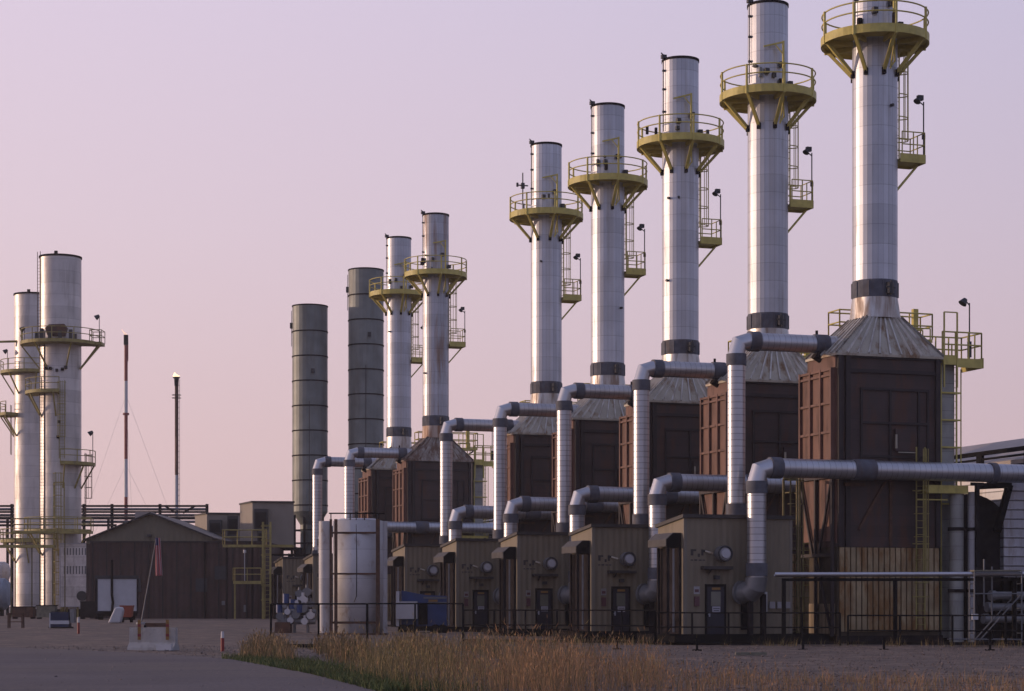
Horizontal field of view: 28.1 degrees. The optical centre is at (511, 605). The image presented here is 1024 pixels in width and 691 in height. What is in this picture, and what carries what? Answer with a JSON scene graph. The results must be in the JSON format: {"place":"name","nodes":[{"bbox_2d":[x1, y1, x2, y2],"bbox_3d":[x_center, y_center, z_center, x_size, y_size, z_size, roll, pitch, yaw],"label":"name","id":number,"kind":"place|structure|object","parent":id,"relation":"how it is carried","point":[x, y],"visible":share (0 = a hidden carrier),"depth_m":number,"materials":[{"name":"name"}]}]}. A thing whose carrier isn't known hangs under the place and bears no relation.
{"place":"outdoors","nodes":[
{"label":"outdoors","id":0,"kind":"place"},
{"bbox_2d":[108,607,123,622],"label":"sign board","id":1,"kind":"object","parent":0,"point":[117,615],"visible":1,"depth_m":131.70,"materials":[{"name":"paint"}]},
{"bbox_2d":[90,541,283,618],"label":"screen wall","id":2,"kind":"structure","parent":0,"point":[190,583],"depth_m":166.00,"materials":[{"name":"metal"}]},
{"bbox_2d":[0,647,374,690],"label":"road","id":3,"kind":"structure","parent":0,"point":[69,663],"depth_m":46.42,"materials":[{"name":"asphalt"}]},
{"bbox_2d":[272,553,311,601],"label":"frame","id":4,"kind":"object","parent":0,"point":[288,554],"visible":0.04,"depth_m":171.13,"materials":[{"name":"black paint"}]},
{"bbox_2d":[0,606,1023,690],"bbox_3d":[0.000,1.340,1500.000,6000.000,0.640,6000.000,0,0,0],"label":"ground","id":5,"kind":"structure","parent":0,"point":[96,634],"depth_m":73.69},
{"bbox_2d":[0,578,9,615],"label":"storage vessel","id":6,"kind":"object","parent":5,"relation":"on","point":[4,593],"visible":0.76,"depth_m":204.04,"materials":[{"name":"metal"}]},
{"bbox_2d":[0,562,9,579],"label":"storage vessel","id":7,"kind":"object","parent":5,"relation":"on","point":[4,569],"visible":0.67,"depth_m":214.23,"materials":[{"name":"white paint"}]},
{"bbox_2d":[7,613,24,627],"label":"steel trestle","id":8,"kind":"object","parent":5,"relation":"on","point":[9,621],"visible":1,"depth_m":117.77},
{"bbox_2d":[0,289,38,605],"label":"stack","id":9,"kind":"object","parent":5,"relation":"on","point":[25,416],"visible":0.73,"depth_m":210.22,"materials":[{"name":"metal"}]},
{"bbox_2d":[12,606,35,618],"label":"storage crate","id":10,"kind":"object","parent":5,"relation":"on","point":[29,611],"visible":0.95,"depth_m":159.50,"materials":[{"name":"wood"}]},
{"bbox_2d":[0,532,56,617],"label":"yellow walkway","id":11,"kind":"structure","parent":5,"relation":"on","point":[27,546],"depth_m":180.96,"materials":[{"name":"paint"}]},
{"bbox_2d":[36,605,57,618],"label":"storage crate","id":12,"kind":"object","parent":5,"relation":"on","point":[43,611],"visible":0.7,"depth_m":157.50,"materials":[{"name":"metal"}]},
{"bbox_2d":[11,518,93,610],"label":"yellow walkway","id":13,"kind":"structure","parent":5,"relation":"on","point":[70,532],"depth_m":182.96,"materials":[{"name":"paint"}]},
{"bbox_2d":[53,472,64,610],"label":"yellow caged ladder","id":14,"kind":"object","parent":5,"relation":"on","point":[56,549],"visible":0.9,"depth_m":184.81,"materials":[{"name":"metal"}]},
{"bbox_2d":[19,251,104,616],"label":"stack","id":15,"kind":"object","parent":5,"relation":"on","point":[58,341],"visible":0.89,"depth_m":188.34,"materials":[{"name":"metal"}]},
{"bbox_2d":[48,609,75,627],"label":"blue cabinet","id":16,"kind":"object","parent":5,"relation":"on","point":[61,619],"visible":1,"depth_m":117.60,"materials":[{"name":"metal"}]},
{"bbox_2d":[59,543,85,616],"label":"duct housing","id":17,"kind":"object","parent":5,"relation":"on","point":[75,574],"visible":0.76,"depth_m":184.00,"materials":[{"name":"white paint"}]},
{"bbox_2d":[77,617,79,633],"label":"bollard","id":18,"kind":"object","parent":5,"relation":"on","point":[78,625],"visible":1,"depth_m":104.95,"materials":[{"name":"red paint"}]},
{"bbox_2d":[80,601,97,618],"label":"storage crate","id":19,"kind":"object","parent":5,"relation":"on","point":[87,608],"visible":0.77,"depth_m":157.50,"materials":[{"name":"wood"}]},
{"bbox_2d":[0,504,208,614],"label":"pipe rack","id":20,"kind":"object","parent":5,"relation":"on","point":[111,519],"visible":0.39,"depth_m":227.89,"materials":[{"name":"metal"}]},
{"bbox_2d":[95,560,138,619],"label":"box trailer","id":21,"kind":"object","parent":5,"relation":"on","point":[112,592],"visible":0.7,"depth_m":149.95,"materials":[{"name":"white paint"}]},
{"bbox_2d":[119,605,134,621],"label":"orange bin","id":22,"kind":"object","parent":5,"relation":"on","point":[128,612],"visible":0.79,"depth_m":133.67,"materials":[{"name":"plastic"}]},
{"bbox_2d":[92,330,166,526],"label":"mast","id":23,"kind":"object","parent":5,"relation":"on","point":[126,443],"visible":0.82,"depth_m":329.76,"materials":[{"name":"black metal"}]},
{"bbox_2d":[136,537,156,623],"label":"flagpole","id":24,"kind":"object","parent":5,"relation":"on","point":[147,587],"visible":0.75,"depth_m":127.97,"materials":[{"name":"metal"}]},
{"bbox_2d":[155,538,161,575],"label":"flag","id":25,"kind":"object","parent":24,"relation":"hanging from","point":[158,558],"visible":1,"depth_m":127.98,"materials":[{"name":"fabric"}]},
{"bbox_2d":[127,620,179,650],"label":"concrete barrier","id":26,"kind":"object","parent":5,"relation":"on","point":[159,639],"visible":0.98,"depth_m":73.83,"materials":[{"name":"white paint"}]},
{"bbox_2d":[144,623,165,627],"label":"barrier board","id":27,"kind":"object","parent":26,"relation":"attached to","point":[154,625],"visible":0.43,"depth_m":74.56,"materials":[{"name":"wood"}]},
{"bbox_2d":[83,512,231,617],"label":"gabled shed","id":28,"kind":"structure","parent":5,"relation":"on","point":[146,526],"depth_m":175.00,"materials":[{"name":"metal"}]},
{"bbox_2d":[172,372,180,513],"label":"flare stack","id":29,"kind":"object","parent":5,"relation":"on","point":[176,377],"visible":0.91,"depth_m":289.79,"materials":[{"name":"metal"}]},
{"bbox_2d":[194,512,239,540],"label":"raised cabin","id":30,"kind":"object","parent":5,"relation":"on","point":[215,523],"visible":0.45,"depth_m":192.04,"materials":[{"name":"metal"}]},
{"bbox_2d":[221,632,223,650],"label":"bollard","id":31,"kind":"object","parent":5,"relation":"on","point":[222,641],"visible":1,"depth_m":71.95,"materials":[{"name":"red paint"}]},
{"bbox_2d":[222,522,293,618],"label":"yellow stair tower","id":32,"kind":"structure","parent":5,"relation":"on","point":[264,554],"depth_m":160.40,"materials":[{"name":"metal"}]},
{"bbox_2d":[239,501,297,550],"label":"raised cabin","id":33,"kind":"object","parent":5,"relation":"on","point":[279,515],"visible":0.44,"depth_m":178.39,"materials":[{"name":"metal"}]},
{"bbox_2d":[268,556,304,618],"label":"enclosure building","id":34,"kind":"structure","parent":5,"relation":"on","point":[287,577],"depth_m":159.35,"materials":[{"name":"beige paint"}]},
{"bbox_2d":[312,456,375,552],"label":"elevated duct","id":35,"kind":"object","parent":34,"relation":"on","point":[326,461],"visible":0.77,"depth_m":161.28,"materials":[{"name":"grey metal"}]},
{"bbox_2d":[275,585,316,632],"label":"valve manifold","id":36,"kind":"object","parent":5,"relation":"on","point":[284,623],"visible":0.9,"depth_m":107.50,"materials":[{"name":"white paint"}]},
{"bbox_2d":[290,303,327,556],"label":"old chimney","id":37,"kind":"object","parent":5,"relation":"on","point":[309,332],"visible":0.81,"depth_m":188.65,"materials":[{"name":"grey metal"}]},
{"bbox_2d":[297,553,332,619],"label":"enclosure building","id":38,"kind":"structure","parent":5,"relation":"on","point":[309,569],"depth_m":149.53,"materials":[{"name":"beige paint"}]},
{"bbox_2d":[344,445,410,517],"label":"elevated duct","id":39,"kind":"object","parent":38,"relation":"on","point":[399,454],"visible":0.76,"depth_m":151.67,"materials":[{"name":"grey metal"}]},
{"bbox_2d":[270,603,367,647],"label":"guard rail","id":40,"kind":"object","parent":5,"relation":"on","point":[303,645],"visible":0.52,"depth_m":77.46,"materials":[{"name":"metal"}]},
{"bbox_2d":[319,513,387,634],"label":"white tank","id":41,"kind":"object","parent":5,"relation":"on","point":[359,573],"visible":0.87,"depth_m":104.83,"materials":[{"name":"metal"}]},
{"bbox_2d":[346,267,383,517],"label":"old chimney","id":42,"kind":"object","parent":5,"relation":"on","point":[365,370],"visible":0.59,"depth_m":188.58,"materials":[{"name":"grey metal"}]},
{"bbox_2d":[221,651,515,690],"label":"short green grass","id":43,"kind":"structure","parent":5,"relation":"on","point":[330,670],"depth_m":45.36,"materials":[{"name":"plant"}]},
{"bbox_2d":[358,441,415,619],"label":"boiler casing","id":44,"kind":"object","parent":5,"relation":"on","point":[375,488],"visible":0.18,"depth_m":161.71,"materials":[{"name":"metal"}]},
{"bbox_2d":[369,234,422,447],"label":"exhaust stack","id":45,"kind":"object","parent":44,"relation":"on","point":[399,295],"visible":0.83,"depth_m":162.72,"materials":[{"name":"metal"}]},
{"bbox_2d":[317,526,491,552],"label":"process pipe","id":46,"kind":"object","parent":5,"relation":"on","point":[389,534],"visible":0.03,"depth_m":160.68,"materials":[{"name":"metal"}]},
{"bbox_2d":[387,543,441,626],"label":"enclosure building","id":47,"kind":"structure","parent":5,"relation":"on","point":[415,568],"depth_m":126.40,"materials":[{"name":"beige paint"}]},
{"bbox_2d":[420,591,434,594],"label":"door","id":48,"kind":"structure","parent":47,"relation":"in","point":[421,592],"depth_m":126.48,"materials":[{"name":"black paint"}]},
{"bbox_2d":[439,418,518,543],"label":"elevated duct","id":49,"kind":"object","parent":47,"relation":"on","point":[455,425],"visible":0.69,"depth_m":128.26,"materials":[{"name":"grey metal"}]},
{"bbox_2d":[367,603,463,639],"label":"guard rail","id":50,"kind":"object","parent":5,"relation":"on","point":[428,603],"visible":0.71,"depth_m":85.66,"materials":[{"name":"metal"}]},
{"bbox_2d":[396,590,447,632],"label":"blue generator","id":51,"kind":"object","parent":5,"relation":"on","point":[426,614],"visible":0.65,"depth_m":111.36,"materials":[{"name":"paint"}]},
{"bbox_2d":[236,625,621,664],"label":"sparse dry weeds","id":52,"kind":"object","parent":5,"relation":"on","point":[330,646],"visible":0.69,"depth_m":63.71,"materials":[{"name":"beige plant"}]},
{"bbox_2d":[392,431,487,548],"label":"boiler casing","id":53,"kind":"object","parent":5,"relation":"on","point":[416,484],"visible":0.4,"depth_m":152.32,"materials":[{"name":"metal"}]},
{"bbox_2d":[404,210,466,437],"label":"exhaust stack","id":54,"kind":"object","parent":53,"relation":"on","point":[436,275],"visible":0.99,"depth_m":153.00,"materials":[{"name":"metal"}]},
{"bbox_2d":[387,521,492,537],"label":"process pipe","id":55,"kind":"object","parent":5,"relation":"on","point":[425,527],"visible":0.07,"depth_m":151.13,"materials":[{"name":"grey metal"}]},
{"bbox_2d":[433,538,500,631],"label":"enclosure building","id":56,"kind":"structure","parent":5,"relation":"on","point":[469,573],"depth_m":116.28,"materials":[{"name":"beige paint"}]},
{"bbox_2d":[473,590,488,626],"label":"door","id":57,"kind":"structure","parent":56,"relation":"in","point":[480,597],"depth_m":116.37,"materials":[{"name":"black paint"}]},
{"bbox_2d":[493,402,577,538],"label":"elevated duct","id":58,"kind":"object","parent":56,"relation":"on","point":[503,412],"visible":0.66,"depth_m":118.12,"materials":[{"name":"grey metal"}]},
{"bbox_2d":[457,432,492,535],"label":"access tower","id":59,"kind":"structure","parent":5,"relation":"on","point":[479,470],"depth_m":154.01,"materials":[{"name":"metal"}]},
{"bbox_2d":[439,505,551,595],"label":"process pipe","id":60,"kind":"object","parent":5,"relation":"on","point":[458,515],"visible":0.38,"depth_m":126.42,"materials":[{"name":"grey metal"}]},
{"bbox_2d":[1,645,1023,690],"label":"loose stones","id":61,"kind":"object","parent":5,"relation":"on","point":[832,665],"visible":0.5,"depth_m":52.69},
{"bbox_2d":[483,532,569,635],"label":"enclosure building","id":62,"kind":"structure","parent":5,"relation":"on","point":[533,570],"depth_m":106.17,"materials":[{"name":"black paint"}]},
{"bbox_2d":[535,588,552,628],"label":"door","id":63,"kind":"structure","parent":62,"relation":"in","point":[543,596],"depth_m":106.24,"materials":[{"name":"black paint"}]},
{"bbox_2d":[556,381,632,531],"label":"elevated duct","id":64,"kind":"object","parent":62,"relation":"on","point":[574,390],"visible":0.8,"depth_m":108.00,"materials":[{"name":"grey metal"}]},
{"bbox_2d":[507,399,579,531],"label":"boiler casing","id":65,"kind":"object","parent":5,"relation":"on","point":[529,455],"visible":0.13,"depth_m":128.72,"materials":[{"name":"metal"}]},
{"bbox_2d":[509,139,582,403],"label":"exhaust stack","id":66,"kind":"object","parent":65,"relation":"on","point":[548,216],"visible":1,"depth_m":129.70,"materials":[{"name":"metal"}]},
{"bbox_2d":[493,496,618,604],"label":"process pipe","id":67,"kind":"object","parent":5,"relation":"on","point":[514,507],"visible":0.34,"depth_m":116.34,"materials":[{"name":"grey metal"}]},
{"bbox_2d":[464,609,655,644],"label":"guard rail","id":68,"kind":"object","parent":5,"relation":"on","point":[588,625],"visible":0.57,"depth_m":86.89,"materials":[{"name":"metal"}]},
{"bbox_2d":[551,383,627,531],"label":"boiler casing","id":69,"kind":"object","parent":5,"relation":"on","point":[594,441],"visible":0.21,"depth_m":118.69,"materials":[{"name":"metal"}]},
{"bbox_2d":[568,100,647,384],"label":"exhaust stack","id":70,"kind":"object","parent":69,"relation":"on","point":[609,184],"visible":0.99,"depth_m":119.58,"materials":[{"name":"metal"}]},
{"bbox_2d":[552,524,656,639],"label":"enclosure building","id":71,"kind":"structure","parent":5,"relation":"on","point":[609,565],"depth_m":96.06,"materials":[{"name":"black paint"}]},
{"bbox_2d":[611,586,629,630],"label":"door","id":72,"kind":"structure","parent":71,"relation":"in","point":[620,595],"depth_m":96.10,"materials":[{"name":"black paint"}]},
{"bbox_2d":[632,359,726,523],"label":"elevated duct","id":73,"kind":"object","parent":71,"relation":"on","point":[714,371],"visible":0.77,"depth_m":97.88,"materials":[{"name":"grey metal"}]},
{"bbox_2d":[557,485,698,628],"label":"process pipe","id":74,"kind":"object","parent":5,"relation":"on","point":[581,497],"visible":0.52,"depth_m":106.20,"materials":[{"name":"grey metal"}]},
{"bbox_2d":[277,631,1021,648],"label":"rail foot weeds","id":75,"kind":"object","parent":5,"relation":"on","point":[795,643],"visible":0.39,"depth_m":82.85,"materials":[{"name":"brown plant"}]},
{"bbox_2d":[618,377,708,523],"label":"boiler casing","id":76,"kind":"object","parent":5,"relation":"on","point":[674,424],"visible":0.14,"depth_m":108.74,"materials":[{"name":"metal"}]},
{"bbox_2d":[637,52,723,361],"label":"exhaust stack","id":77,"kind":"object","parent":76,"relation":"on","point":[681,144],"visible":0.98,"depth_m":109.46,"materials":[{"name":"metal"}]},
{"bbox_2d":[330,619,1008,690],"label":"tall olive grass","id":78,"kind":"structure","parent":5,"relation":"on","point":[387,656],"depth_m":44.20,"materials":[{"name":"plant"}]},
{"bbox_2d":[690,638,703,650],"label":"pipe stub","id":79,"kind":"object","parent":5,"relation":"on","point":[696,649],"visible":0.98,"depth_m":73.94,"materials":[{"name":"black paint"}]},
{"bbox_2d":[637,514,828,643],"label":"enclosure building","id":80,"kind":"structure","parent":5,"relation":"on","point":[701,562],"depth_m":86.11,"materials":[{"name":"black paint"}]},
{"bbox_2d":[705,584,725,633],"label":"door","id":81,"kind":"structure","parent":80,"relation":"in","point":[715,594],"depth_m":85.98,"materials":[{"name":"black paint"}]},
{"bbox_2d":[726,330,838,514],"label":"elevated duct","id":82,"kind":"object","parent":80,"relation":"on","point":[816,344],"visible":0.87,"depth_m":87.75,"materials":[{"name":"grey metal"}]},
{"bbox_2d":[782,478,803,632],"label":"caged ladder","id":83,"kind":"object","parent":80,"relation":"attached to","point":[796,520],"visible":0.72,"depth_m":88.18,"materials":[{"name":"metal"}]},
{"bbox_2d":[655,612,840,644],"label":"guard rail","id":84,"kind":"object","parent":5,"relation":"on","point":[765,642],"visible":0.95,"depth_m":83.94,"materials":[{"name":"metal"}]},
{"bbox_2d":[735,652,766,654],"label":"timber","id":85,"kind":"object","parent":5,"relation":"on","point":[752,653],"visible":0.79,"depth_m":65.94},
{"bbox_2d":[483,438,1023,522],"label":"long shed","id":86,"kind":"structure","parent":5,"relation":"on","point":[1008,452],"depth_m":103.59,"materials":[{"name":"black paint"}]},
{"bbox_2d":[699,340,809,632],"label":"boiler casing","id":87,"kind":"object","parent":5,"relation":"on","point":[771,403],"visible":0.3,"depth_m":98.79,"materials":[{"name":"metal"}]},
{"bbox_2d":[719,0,816,333],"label":"exhaust stack","id":88,"kind":"object","parent":87,"relation":"on","point":[768,98],"visible":0.98,"depth_m":99.32,"materials":[{"name":"metal"}]},
{"bbox_2d":[564,661,1023,690],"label":"tufts","id":89,"kind":"object","parent":5,"relation":"on","point":[896,683],"visible":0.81,"depth_m":40.98,"materials":[{"name":"beige plant"}]},
{"bbox_2d":[636,473,955,631],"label":"process pipe","id":90,"kind":"object","parent":5,"relation":"on","point":[657,505],"visible":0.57,"depth_m":95.91,"materials":[{"name":"grey metal"}]},
{"bbox_2d":[732,457,1023,641],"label":"process pipe","id":91,"kind":"object","parent":5,"relation":"on","point":[750,589],"visible":0.99,"depth_m":86.58,"materials":[{"name":"grey metal"}]},
{"bbox_2d":[798,309,967,642],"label":"boiler casing","id":92,"kind":"object","parent":5,"relation":"on","point":[869,386],"visible":0.88,"depth_m":88.64,"materials":[{"name":"metal"}]},
{"bbox_2d":[821,0,929,319],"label":"exhaust stack","id":93,"kind":"object","parent":92,"relation":"on","point":[875,41],"visible":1,"depth_m":89.20,"materials":[{"name":"metal"}]},
{"bbox_2d":[774,572,1023,644],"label":"pipe bridge","id":94,"kind":"structure","parent":5,"relation":"on","point":[894,580],"depth_m":83.45,"materials":[{"name":"black paint"}]},
{"bbox_2d":[847,615,1023,645],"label":"guard rail","id":95,"kind":"object","parent":5,"relation":"on","point":[952,631],"visible":0.93,"depth_m":81.78,"materials":[{"name":"metal"}]},
{"bbox_2d":[914,298,983,637],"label":"access tower","id":96,"kind":"structure","parent":5,"relation":"on","point":[948,364],"depth_m":90.19,"materials":[{"name":"metal"}]},
{"bbox_2d":[948,494,964,641],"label":"riser pipe","id":97,"kind":"object","parent":5,"relation":"on","point":[956,530],"visible":0.9,"depth_m":89.23,"materials":[{"name":"metal"}]},
{"bbox_2d":[943,494,1000,641],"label":"air housing","id":98,"kind":"object","parent":5,"relation":"on","point":[989,545],"visible":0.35,"depth_m":91.56,"materials":[{"name":"black paint"}]},
{"bbox_2d":[966,492,980,641],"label":"riser pipe","id":99,"kind":"object","parent":5,"relation":"on","point":[970,529],"visible":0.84,"depth_m":89.56,"materials":[{"name":"metal"}]},
{"bbox_2d":[947,559,1022,645],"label":"scaffold","id":100,"kind":"object","parent":5,"relation":"on","point":[974,618],"visible":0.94,"depth_m":82.58,"materials":[{"name":"metal"}]},
{"bbox_2d":[954,482,1023,641],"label":"filter house","id":101,"kind":"structure","parent":5,"relation":"on","point":[1007,499],"depth_m":91.65,"materials":[{"name":"silver metal"}]},
{"bbox_2d":[985,638,994,650],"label":"pipe stub","id":102,"kind":"object","parent":5,"relation":"on","point":[989,649],"visible":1,"depth_m":74.46,"materials":[{"name":"black paint"}]},
{"bbox_2d":[992,590,1023,641],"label":"header rack","id":103,"kind":"object","parent":5,"relation":"on","point":[994,634],"visible":0.59,"depth_m":88.86,"materials":[{"name":"metal"}]},
{"bbox_2d":[980,613,1023,623],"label":"header pipe","id":104,"kind":"object","parent":103,"relation":"on","point":[985,619],"visible":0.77,"depth_m":88.49,"materials":[{"name":"metal"}]},
{"bbox_2d":[984,602,1023,612],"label":"header pipe","id":105,"kind":"object","parent":103,"relation":"on","point":[996,607],"visible":0.68,"depth_m":88.45,"materials":[{"name":"metal"}]},
{"bbox_2d":[987,590,1023,600],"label":"header pipe","id":106,"kind":"object","parent":103,"relation":"on","point":[1002,596],"visible":0.68,"depth_m":88.44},
{"bbox_2d":[0,0,1023,581],"label":"sky","id":107,"kind":"structure","parent":0,"point":[213,169],"materials":[{"name":"purple"}]},
{"bbox_2d":[351,616,1023,690],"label":"tall orange grass","id":108,"kind":"structure","parent":0,"point":[544,670],"depth_m":40.27,"materials":[{"name":"plant"}]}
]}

